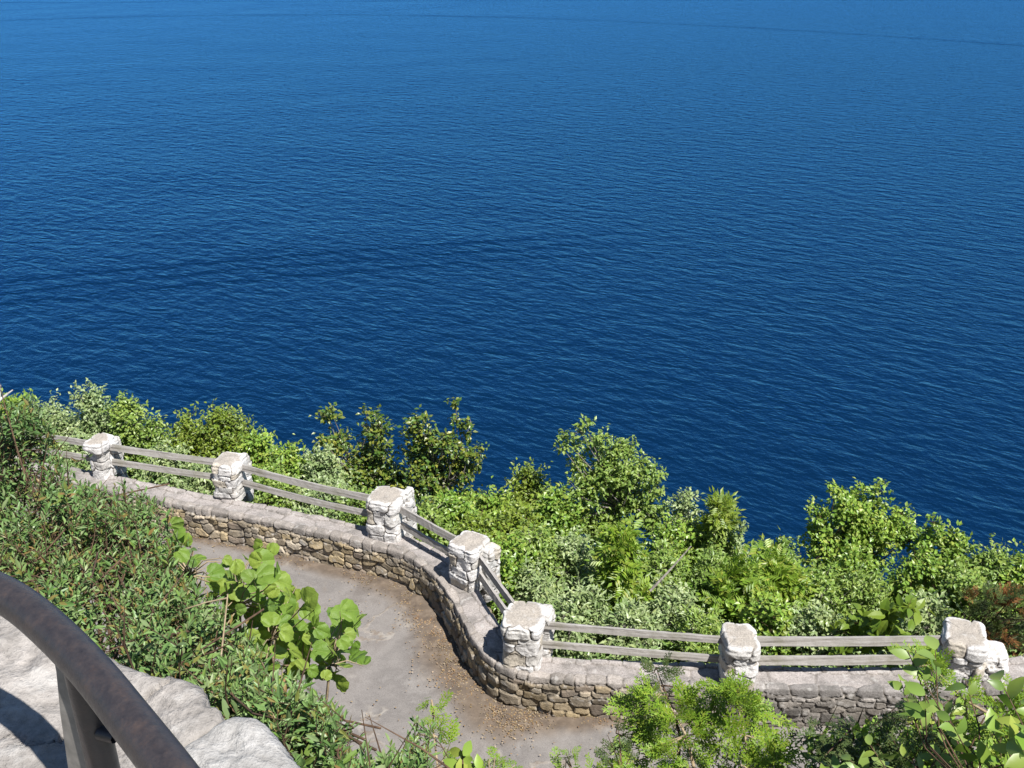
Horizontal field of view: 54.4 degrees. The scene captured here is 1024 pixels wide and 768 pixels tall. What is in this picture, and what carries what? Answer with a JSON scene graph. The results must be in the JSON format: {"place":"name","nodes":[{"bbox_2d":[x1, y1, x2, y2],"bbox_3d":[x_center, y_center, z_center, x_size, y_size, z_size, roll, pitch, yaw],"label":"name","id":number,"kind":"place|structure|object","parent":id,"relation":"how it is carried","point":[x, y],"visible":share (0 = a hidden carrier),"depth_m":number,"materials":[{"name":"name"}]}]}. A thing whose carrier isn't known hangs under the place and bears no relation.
{"place":"outdoors","nodes":[
{"label":"outdoors","id":0,"kind":"place"},
{"bbox_2d":[5,499,976,767],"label":"path","id":1,"kind":"structure","parent":0,"point":[385,681],"depth_m":14.10,"materials":[{"name":"concrete"}]},
{"bbox_2d":[162,531,780,767],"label":"leaf litter","id":2,"kind":"object","parent":1,"relation":"on","point":[495,713],"visible":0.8,"depth_m":14.18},
{"bbox_2d":[0,0,1023,586],"bbox_3d":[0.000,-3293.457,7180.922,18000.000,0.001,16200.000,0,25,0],"label":"water","id":3,"kind":"structure","parent":0,"point":[764,258],"depth_m":176.40,"materials":[{"name":"liquid"}]},
{"bbox_2d":[130,475,1022,667],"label":"ground","id":4,"kind":"structure","parent":0,"point":[651,658],"depth_m":17.42,"materials":[{"name":"soil"}]},
{"bbox_2d":[0,386,69,580],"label":"shrub","id":5,"kind":"object","parent":4,"relation":"on","point":[30,428],"visible":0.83,"depth_m":5.12,"materials":[{"name":"green plant"}]},
{"bbox_2d":[27,388,84,447],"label":"shrub","id":6,"kind":"object","parent":4,"relation":"on","point":[57,416],"visible":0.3,"depth_m":21.69,"materials":[{"name":"green plant"}]},
{"bbox_2d":[0,404,119,625],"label":"shrub","id":7,"kind":"object","parent":4,"relation":"on","point":[20,531],"visible":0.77,"depth_m":4.63,"materials":[{"name":"green plant"}]},
{"bbox_2d":[0,523,127,659],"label":"shrub","id":8,"kind":"object","parent":4,"relation":"on","point":[70,607],"visible":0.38,"depth_m":3.87,"materials":[{"name":"green plant"}]},
{"bbox_2d":[53,424,96,470],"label":"shrub","id":9,"kind":"object","parent":4,"relation":"on","point":[73,448],"visible":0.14,"depth_m":20.34,"materials":[{"name":"green plant"}]},
{"bbox_2d":[58,378,117,475],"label":"shrub","id":10,"kind":"object","parent":4,"relation":"on","point":[90,403],"visible":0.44,"depth_m":21.28,"materials":[{"name":"green plant"}]},
{"bbox_2d":[0,616,224,767],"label":"rock ledge","id":11,"kind":"object","parent":4,"relation":"on","point":[31,733],"visible":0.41,"depth_m":1.62,"materials":[{"name":"grey stone"}]},
{"bbox_2d":[0,571,199,767],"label":"handrail","id":12,"kind":"object","parent":11,"relation":"on","point":[104,705],"visible":1,"depth_m":1.18,"materials":[{"name":"metal"}]},
{"bbox_2d":[96,390,155,477],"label":"shrub","id":13,"kind":"object","parent":4,"relation":"on","point":[124,422],"visible":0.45,"depth_m":21.06,"materials":[{"name":"green plant"}]},
{"bbox_2d":[53,478,200,657],"bbox_3d":[-1.801,1.201,4.818,0.644,2.040,2.164,-9,26,-18],"label":"shrub","id":14,"kind":"object","parent":4,"relation":"on","point":[138,543],"visible":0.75,"depth_m":4.42,"materials":[{"name":"green plant"}]},
{"bbox_2d":[125,409,173,479],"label":"shrub","id":15,"kind":"object","parent":4,"relation":"on","point":[150,431],"visible":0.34,"depth_m":20.95,"materials":[{"name":"green plant"}]},
{"bbox_2d":[133,436,202,489],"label":"shrub","id":16,"kind":"object","parent":4,"relation":"on","point":[165,463],"visible":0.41,"depth_m":19.70,"materials":[{"name":"green plant"}]},
{"bbox_2d":[159,401,210,482],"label":"shrub","id":17,"kind":"object","parent":4,"relation":"on","point":[183,433],"visible":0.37,"depth_m":20.52,"materials":[{"name":"green plant"}]},
{"bbox_2d":[89,568,287,717],"bbox_3d":[-1.215,1.288,3.933,0.757,1.837,1.941,-11,27,-23],"label":"shrub","id":18,"kind":"object","parent":4,"relation":"on","point":[183,648],"visible":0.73,"depth_m":3.51,"materials":[{"name":"green plant"}]},
{"bbox_2d":[171,450,214,495],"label":"shrub","id":19,"kind":"object","parent":4,"relation":"on","point":[208,487],"visible":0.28,"depth_m":19.29,"materials":[{"name":"green plant"}]},
{"bbox_2d":[191,398,262,466],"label":"shrub","id":20,"kind":"object","parent":4,"relation":"on","point":[224,432],"visible":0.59,"depth_m":20.38,"materials":[{"name":"green plant"}]},
{"bbox_2d":[184,717,300,767],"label":"boulder","id":21,"kind":"object","parent":4,"relation":"on","point":[238,742],"visible":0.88,"depth_m":1.52,"materials":[{"name":"grey stone"}]},
{"bbox_2d":[236,424,281,475],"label":"shrub","id":22,"kind":"object","parent":4,"relation":"on","point":[254,447],"visible":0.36,"depth_m":20.10,"materials":[{"name":"green plant"}]},
{"bbox_2d":[150,516,370,701],"bbox_3d":[-1.084,1.436,4.754,1.168,2.204,0.859,21,32,38],"label":"climbing plant","id":23,"kind":"object","parent":4,"relation":"on","point":[263,578],"visible":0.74,"depth_m":4.38,"materials":[{"name":"green plant"}]},
{"bbox_2d":[242,455,308,510],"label":"shrub","id":24,"kind":"object","parent":4,"relation":"on","point":[266,498],"visible":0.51,"depth_m":18.57,"materials":[{"name":"green plant"}]},
{"bbox_2d":[253,433,315,509],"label":"shrub","id":25,"kind":"object","parent":4,"relation":"on","point":[289,454],"visible":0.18,"depth_m":19.63,"materials":[{"name":"green plant"}]},
{"bbox_2d":[207,642,380,767],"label":"shrub","id":26,"kind":"object","parent":4,"relation":"on","point":[308,730],"visible":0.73,"depth_m":2.85,"materials":[{"name":"green plant"}]},
{"bbox_2d":[283,470,362,519],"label":"shrub","id":27,"kind":"object","parent":4,"relation":"on","point":[311,509],"visible":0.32,"depth_m":18.29,"materials":[{"name":"green plant"}]},
{"bbox_2d":[296,442,358,503],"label":"shrub","id":28,"kind":"object","parent":4,"relation":"on","point":[322,462],"visible":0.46,"depth_m":19.25,"materials":[{"name":"green plant"}]},
{"bbox_2d":[321,710,375,767],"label":"shrub","id":29,"kind":"object","parent":4,"relation":"on","point":[366,762],"visible":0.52,"depth_m":2.84,"materials":[{"name":"green plant"}]},
{"bbox_2d":[329,482,376,525],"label":"shrub","id":30,"kind":"object","parent":4,"relation":"on","point":[355,503],"visible":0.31,"depth_m":17.86,"materials":[{"name":"green plant"}]},
{"bbox_2d":[308,402,416,492],"bbox_3d":[-3.099,1.566,20.169,2.549,2.747,1.422,0,25,0],"label":"tree","id":31,"kind":"object","parent":4,"relation":"on","point":[367,465],"visible":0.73,"depth_m":19.86,"materials":[{"name":"green plant"}]},
{"bbox_2d":[365,715,449,767],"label":"shrub","id":32,"kind":"object","parent":4,"relation":"on","point":[417,759],"visible":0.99,"depth_m":3.02,"materials":[{"name":"green plant"}]},
{"bbox_2d":[408,689,460,767],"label":"shrub","id":33,"kind":"object","parent":4,"relation":"on","point":[450,734],"visible":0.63,"depth_m":3.95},
{"bbox_2d":[416,493,460,547],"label":"shrub","id":34,"kind":"object","parent":4,"relation":"on","point":[432,516],"visible":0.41,"depth_m":17.14,"materials":[{"name":"green plant"}]},
{"bbox_2d":[390,397,489,506],"bbox_3d":[-1.409,1.619,19.493,1.944,3.086,1.418,0,25,0],"label":"tree","id":35,"kind":"object","parent":4,"relation":"on","point":[431,472],"visible":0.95,"depth_m":19.25,"materials":[{"name":"green plant"}]},
{"bbox_2d":[421,488,486,556],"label":"shrub","id":36,"kind":"object","parent":4,"relation":"on","point":[454,503],"visible":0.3,"depth_m":17.69,"materials":[{"name":"green plant"}]},
{"bbox_2d":[443,740,482,767],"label":"sapling","id":37,"kind":"object","parent":4,"relation":"on","point":[465,760],"visible":1,"depth_m":3.26,"materials":[{"name":"green plant"}]},
{"bbox_2d":[446,506,517,555],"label":"shrub","id":38,"kind":"object","parent":4,"relation":"on","point":[479,524],"visible":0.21,"depth_m":17.21,"materials":[{"name":"green plant"}]},
{"bbox_2d":[470,476,520,530],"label":"shrub","id":39,"kind":"object","parent":4,"relation":"on","point":[489,503],"visible":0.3,"depth_m":19.26,"materials":[{"name":"green plant"}]},
{"bbox_2d":[472,745,522,767],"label":"shrub","id":40,"kind":"object","parent":4,"relation":"on","point":[496,755],"visible":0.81,"depth_m":4.09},
{"bbox_2d":[1,456,1023,729],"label":"stone wall","id":41,"kind":"structure","parent":4,"relation":"on","point":[587,688],"depth_m":13.97,"materials":[{"name":"stone"}]},
{"bbox_2d":[82,433,128,479],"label":"stone pillar","id":42,"kind":"structure","parent":41,"relation":"on","point":[98,445],"depth_m":18.18,"materials":[{"name":"white stone"}]},
{"bbox_2d":[109,444,215,464],"bbox_3d":[-6.244,1.282,17.941,2.370,0.137,0.086,7,26,14],"label":"timber rail","id":43,"kind":"object","parent":42,"relation":"attached to","point":[163,455],"visible":0.91,"depth_m":17.93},
{"bbox_2d":[112,459,212,479],"bbox_3d":[-6.244,1.562,18.071,2.370,0.129,0.074,6,26,14],"label":"timber rail","id":44,"kind":"object","parent":42,"relation":"attached to","point":[162,469],"visible":0.88,"depth_m":18.08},
{"bbox_2d":[211,451,253,501],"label":"stone pillar","id":45,"kind":"structure","parent":41,"relation":"on","point":[229,476],"depth_m":17.49,"materials":[{"name":"white stone"}]},
{"bbox_2d":[365,486,417,542],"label":"stone pillar","id":46,"kind":"structure","parent":41,"relation":"on","point":[385,517],"depth_m":16.34,"materials":[{"name":"white stone"}]},
{"bbox_2d":[242,479,367,516],"bbox_3d":[-3.511,1.990,17.198,2.949,0.156,0.074,10,27,21],"label":"timber rail","id":47,"kind":"object","parent":46,"relation":"attached to","point":[307,499],"visible":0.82,"depth_m":17.20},
{"bbox_2d":[242,464,369,500],"bbox_3d":[-3.511,1.711,17.067,2.949,0.170,0.075,10,27,21],"label":"timber rail","id":48,"kind":"object","parent":46,"relation":"attached to","point":[306,484],"visible":0.91,"depth_m":17.07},
{"bbox_2d":[400,521,447,554],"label":"timber rail","id":49,"kind":"object","parent":46,"relation":"attached to","point":[430,541],"visible":0.62,"depth_m":16.06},
{"bbox_2d":[447,530,500,601],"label":"stone pillar","id":50,"kind":"structure","parent":41,"relation":"on","point":[466,549],"depth_m":15.11,"materials":[{"name":"white stone"}]},
{"bbox_2d":[399,506,455,540],"bbox_3d":[-1.319,2.253,15.873,1.712,0.132,0.075,22,33,38],"label":"timber rail","id":51,"kind":"object","parent":50,"relation":"attached to","point":[427,524],"visible":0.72,"depth_m":15.88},
{"bbox_2d":[479,554,513,603],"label":"timber rail","id":52,"kind":"object","parent":50,"relation":"attached to","point":[498,584],"visible":0.67,"depth_m":14.49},
{"bbox_2d":[500,601,555,672],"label":"stone pillar","id":53,"kind":"structure","parent":41,"relation":"on","point":[525,634],"depth_m":13.48,"materials":[{"name":"white stone"}]},
{"bbox_2d":[542,640,719,662],"bbox_3d":[1.603,3.652,13.608,2.655,0.115,0.072,3,25,7],"label":"timber rail","id":54,"kind":"object","parent":53,"relation":"attached to","point":[651,653],"visible":0.89,"depth_m":13.59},
{"bbox_2d":[544,622,721,643],"bbox_3d":[1.603,3.360,13.472,2.655,0.117,0.069,3,25,7],"label":"timber rail","id":55,"kind":"object","parent":53,"relation":"attached to","point":[643,633],"visible":0.9,"depth_m":13.45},
{"bbox_2d":[718,622,760,691],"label":"stone pillar","id":56,"kind":"structure","parent":41,"relation":"on","point":[739,648],"depth_m":13.10,"materials":[{"name":"white stone"}]},
{"bbox_2d":[758,655,912,665],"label":"timber rail","id":57,"kind":"object","parent":56,"relation":"attached to","point":[819,660],"visible":0.83,"depth_m":13.42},
{"bbox_2d":[757,635,942,646],"bbox_3d":[4.525,3.436,13.310,2.750,0.148,0.079,0,25,0],"label":"timber rail","id":58,"kind":"object","parent":56,"relation":"attached to","point":[816,641],"visible":0.76,"depth_m":13.29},
{"bbox_2d":[937,617,1008,694],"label":"stone pillar","id":59,"kind":"structure","parent":41,"relation":"on","point":[972,647],"depth_m":13.13,"materials":[{"name":"white stone"}]},
{"bbox_2d":[486,526,543,617],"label":"shrub","id":60,"kind":"object","parent":4,"relation":"on","point":[508,564],"visible":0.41,"depth_m":15.99,"materials":[{"name":"green plant"}]},
{"bbox_2d":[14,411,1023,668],"bbox_3d":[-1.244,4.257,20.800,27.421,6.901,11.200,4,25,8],"label":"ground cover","id":61,"kind":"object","parent":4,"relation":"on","point":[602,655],"depth_m":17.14,"materials":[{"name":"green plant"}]},
{"bbox_2d":[486,492,554,545],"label":"shrub","id":62,"kind":"object","parent":4,"relation":"on","point":[516,518],"visible":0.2,"depth_m":17.65,"materials":[{"name":"green plant"}]},
{"bbox_2d":[498,457,557,511],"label":"shrub","id":63,"kind":"object","parent":4,"relation":"on","point":[528,486],"visible":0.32,"depth_m":19.80,"materials":[{"name":"green plant"}]},
{"bbox_2d":[496,550,569,623],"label":"shrub","id":64,"kind":"object","parent":4,"relation":"on","point":[536,586],"visible":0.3,"depth_m":15.52,"materials":[{"name":"green plant"}]},
{"bbox_2d":[513,518,568,594],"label":"shrub","id":65,"kind":"object","parent":4,"relation":"on","point":[534,542],"visible":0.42,"depth_m":16.54,"materials":[{"name":"green plant"}]},
{"bbox_2d":[527,473,590,548],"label":"shrub","id":66,"kind":"object","parent":4,"relation":"on","point":[553,505],"visible":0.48,"depth_m":18.76,"materials":[{"name":"green plant"}]},
{"bbox_2d":[541,589,599,659],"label":"shrub","id":67,"kind":"object","parent":4,"relation":"on","point":[571,616],"visible":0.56,"depth_m":14.54,"materials":[{"name":"green plant"}]},
{"bbox_2d":[546,525,600,594],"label":"shrub","id":68,"kind":"object","parent":4,"relation":"on","point":[571,546],"visible":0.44,"depth_m":16.86,"materials":[{"name":"green plant"}]},
{"bbox_2d":[549,746,602,767],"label":"shrub","id":69,"kind":"object","parent":4,"relation":"on","point":[557,763],"visible":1,"depth_m":3.81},
{"bbox_2d":[546,566,628,658],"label":"shrub","id":70,"kind":"object","parent":4,"relation":"on","point":[589,604],"visible":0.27,"depth_m":15.14,"materials":[{"name":"green plant"}]},
{"bbox_2d":[551,414,671,547],"bbox_3d":[1.943,2.170,19.334,2.471,3.646,1.657,0,25,0],"label":"tree","id":71,"kind":"object","parent":4,"relation":"on","point":[614,484],"visible":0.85,"depth_m":19.03,"materials":[{"name":"green plant"}]},
{"bbox_2d":[591,718,638,767],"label":"shrub","id":72,"kind":"object","parent":4,"relation":"on","point":[620,747],"visible":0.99,"depth_m":4.59,"materials":[{"name":"green plant"}]},
{"bbox_2d":[573,511,659,624],"bbox_3d":[1.714,3.441,16.427,1.402,2.972,1.385,18,31,34],"label":"shrub","id":73,"kind":"object","parent":4,"relation":"on","point":[617,552],"visible":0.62,"depth_m":15.96,"materials":[{"name":"green plant"}]},
{"bbox_2d":[589,596,666,662],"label":"shrub","id":74,"kind":"object","parent":4,"relation":"on","point":[633,617],"visible":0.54,"depth_m":14.71,"materials":[{"name":"green plant"}]},
{"bbox_2d":[630,651,685,763],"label":"shrub","id":75,"kind":"object","parent":4,"relation":"on","point":[647,668],"visible":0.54,"depth_m":4.94,"materials":[{"name":"green plant"}]},
{"bbox_2d":[635,534,697,620],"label":"shrub","id":76,"kind":"object","parent":4,"relation":"on","point":[663,563],"visible":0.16,"depth_m":16.80,"materials":[{"name":"green plant"}]},
{"bbox_2d":[637,509,709,581],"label":"shrub","id":77,"kind":"object","parent":4,"relation":"on","point":[670,533],"visible":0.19,"depth_m":18.27,"materials":[{"name":"green plant"}]},
{"bbox_2d":[635,570,713,661],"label":"shrub","id":78,"kind":"object","parent":4,"relation":"on","point":[668,605],"visible":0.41,"depth_m":15.30,"materials":[{"name":"green plant"}]},
{"bbox_2d":[666,487,704,537],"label":"shrub","id":79,"kind":"object","parent":4,"relation":"on","point":[685,501],"visible":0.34,"depth_m":18.88,"materials":[{"name":"green plant"}]},
{"bbox_2d":[656,603,724,663],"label":"shrub","id":80,"kind":"object","parent":4,"relation":"on","point":[700,624],"visible":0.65,"depth_m":14.65,"materials":[{"name":"green plant"}]},
{"bbox_2d":[596,668,808,767],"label":"cedar tree","id":81,"kind":"object","parent":4,"relation":"on","point":[645,729],"visible":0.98,"depth_m":4.79,"materials":[{"name":"plant"}]},
{"bbox_2d":[672,538,738,613],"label":"shrub","id":82,"kind":"object","parent":4,"relation":"on","point":[710,560],"visible":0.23,"depth_m":16.64,"materials":[{"name":"green plant"}]},
{"bbox_2d":[686,486,746,547],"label":"shrub","id":83,"kind":"object","parent":4,"relation":"on","point":[722,513],"visible":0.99,"depth_m":17.97,"materials":[{"name":"green plant"}]},
{"bbox_2d":[682,501,753,568],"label":"shrub","id":84,"kind":"object","parent":4,"relation":"on","point":[725,543],"visible":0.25,"depth_m":18.30,"materials":[{"name":"green plant"}]},
{"bbox_2d":[681,539,786,643],"bbox_3d":[3.706,3.722,16.286,1.794,2.221,1.734,-9,26,-18],"label":"shrub","id":85,"kind":"object","parent":4,"relation":"on","point":[743,578],"visible":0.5,"depth_m":15.88,"materials":[{"name":"green plant"}]},
{"bbox_2d":[725,587,806,666],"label":"shrub","id":86,"kind":"object","parent":4,"relation":"on","point":[766,616],"visible":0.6,"depth_m":15.01,"materials":[{"name":"green plant"}]},
{"bbox_2d":[747,525,805,566],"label":"shrub","id":87,"kind":"object","parent":4,"relation":"on","point":[784,539],"visible":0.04,"depth_m":17.80,"materials":[{"name":"green plant"}]},
{"bbox_2d":[745,533,822,654],"bbox_3d":[4.432,3.603,16.584,1.659,2.104,1.842,12,28,24],"label":"shrub","id":88,"kind":"object","parent":4,"relation":"on","point":[789,572],"visible":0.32,"depth_m":16.15,"materials":[{"name":"green plant"}]},
{"bbox_2d":[777,592,861,667],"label":"shrub","id":89,"kind":"object","parent":4,"relation":"on","point":[816,612],"visible":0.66,"depth_m":14.85,"materials":[{"name":"green plant"}]},
{"bbox_2d":[799,559,852,627],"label":"shrub","id":90,"kind":"object","parent":4,"relation":"on","point":[838,605],"visible":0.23,"depth_m":16.43,"materials":[{"name":"green plant"}]},
{"bbox_2d":[807,530,886,600],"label":"shrub","id":91,"kind":"object","parent":4,"relation":"on","point":[850,555],"visible":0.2,"depth_m":17.55,"materials":[{"name":"green plant"}]},
{"bbox_2d":[827,561,901,667],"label":"shrub","id":92,"kind":"object","parent":4,"relation":"on","point":[863,594],"visible":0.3,"depth_m":16.53,"materials":[{"name":"green plant"}]},
{"bbox_2d":[797,477,936,580],"bbox_3d":[6.645,3.399,18.884,2.684,3.890,1.501,0,25,0],"label":"tree","id":93,"kind":"object","parent":4,"relation":"on","point":[848,519],"visible":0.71,"depth_m":18.22,"materials":[{"name":"green plant"}]},
{"bbox_2d":[813,593,935,668],"bbox_3d":[5.177,3.639,14.405,1.607,1.934,0.933,12,28,24],"label":"climbing plant","id":94,"kind":"object","parent":4,"relation":"on","point":[883,622],"visible":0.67,"depth_m":14.02,"materials":[{"name":"green plant"}]},
{"bbox_2d":[788,682,971,767],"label":"shrub","id":95,"kind":"object","parent":4,"relation":"on","point":[841,745],"visible":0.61,"depth_m":4.19,"materials":[{"name":"plant"}]},
{"bbox_2d":[820,732,971,767],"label":"sapling","id":96,"kind":"object","parent":4,"relation":"on","point":[863,762],"visible":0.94,"depth_m":3.81,"materials":[{"name":"green plant"}]},
{"bbox_2d":[797,693,1023,767],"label":"shrub","id":97,"kind":"object","parent":4,"relation":"on","point":[859,731],"visible":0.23,"depth_m":4.31,"materials":[{"name":"green plant"}]},
{"bbox_2d":[876,541,952,667],"bbox_3d":[6.904,4.142,17.123,1.488,3.080,1.583,0,25,0],"label":"shrub","id":98,"kind":"object","parent":4,"relation":"on","point":[923,573],"visible":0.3,"depth_m":16.66,"materials":[{"name":"green plant"}]},
{"bbox_2d":[888,584,961,667],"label":"shrub","id":99,"kind":"object","parent":4,"relation":"on","point":[923,627],"visible":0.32,"depth_m":15.10,"materials":[{"name":"green plant"}]},
{"bbox_2d":[903,512,949,577],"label":"shrub","id":100,"kind":"object","parent":4,"relation":"on","point":[929,535],"visible":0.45,"depth_m":17.99,"materials":[{"name":"green plant"}]},
{"bbox_2d":[887,635,980,767],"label":"sapling","id":101,"kind":"object","parent":4,"relation":"on","point":[921,657],"visible":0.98,"depth_m":3.64,"materials":[{"name":"green plant"}]},
{"bbox_2d":[932,518,978,575],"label":"shrub","id":102,"kind":"object","parent":4,"relation":"on","point":[956,545],"visible":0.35,"depth_m":17.83,"materials":[{"name":"green plant"}]},
{"bbox_2d":[891,638,1023,750],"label":"shrub","id":103,"kind":"object","parent":4,"relation":"on","point":[972,727],"visible":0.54,"depth_m":3.93,"materials":[{"name":"plant"}]},
{"bbox_2d":[926,550,1006,633],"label":"shrub","id":104,"kind":"object","parent":4,"relation":"on","point":[954,583],"visible":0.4,"depth_m":16.19,"materials":[{"name":"green plant"}]},
{"bbox_2d":[954,670,1023,767],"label":"sapling","id":105,"kind":"object","parent":4,"relation":"on","point":[1013,746],"visible":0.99,"depth_m":3.42,"materials":[{"name":"green plant"}]},
{"bbox_2d":[958,580,1023,656],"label":"shrub","id":106,"kind":"object","parent":4,"relation":"on","point":[1014,593],"visible":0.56,"depth_m":14.73,"materials":[{"name":"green plant"}]},
{"bbox_2d":[961,533,1023,638],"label":"shrub","id":107,"kind":"object","parent":4,"relation":"on","point":[994,559],"visible":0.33,"depth_m":17.41,"materials":[{"name":"green plant"}]},
{"bbox_2d":[988,538,1023,637],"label":"shrub","id":108,"kind":"object","parent":4,"relation":"on","point":[1017,577],"visible":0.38,"depth_m":17.15,"materials":[{"name":"green plant"}]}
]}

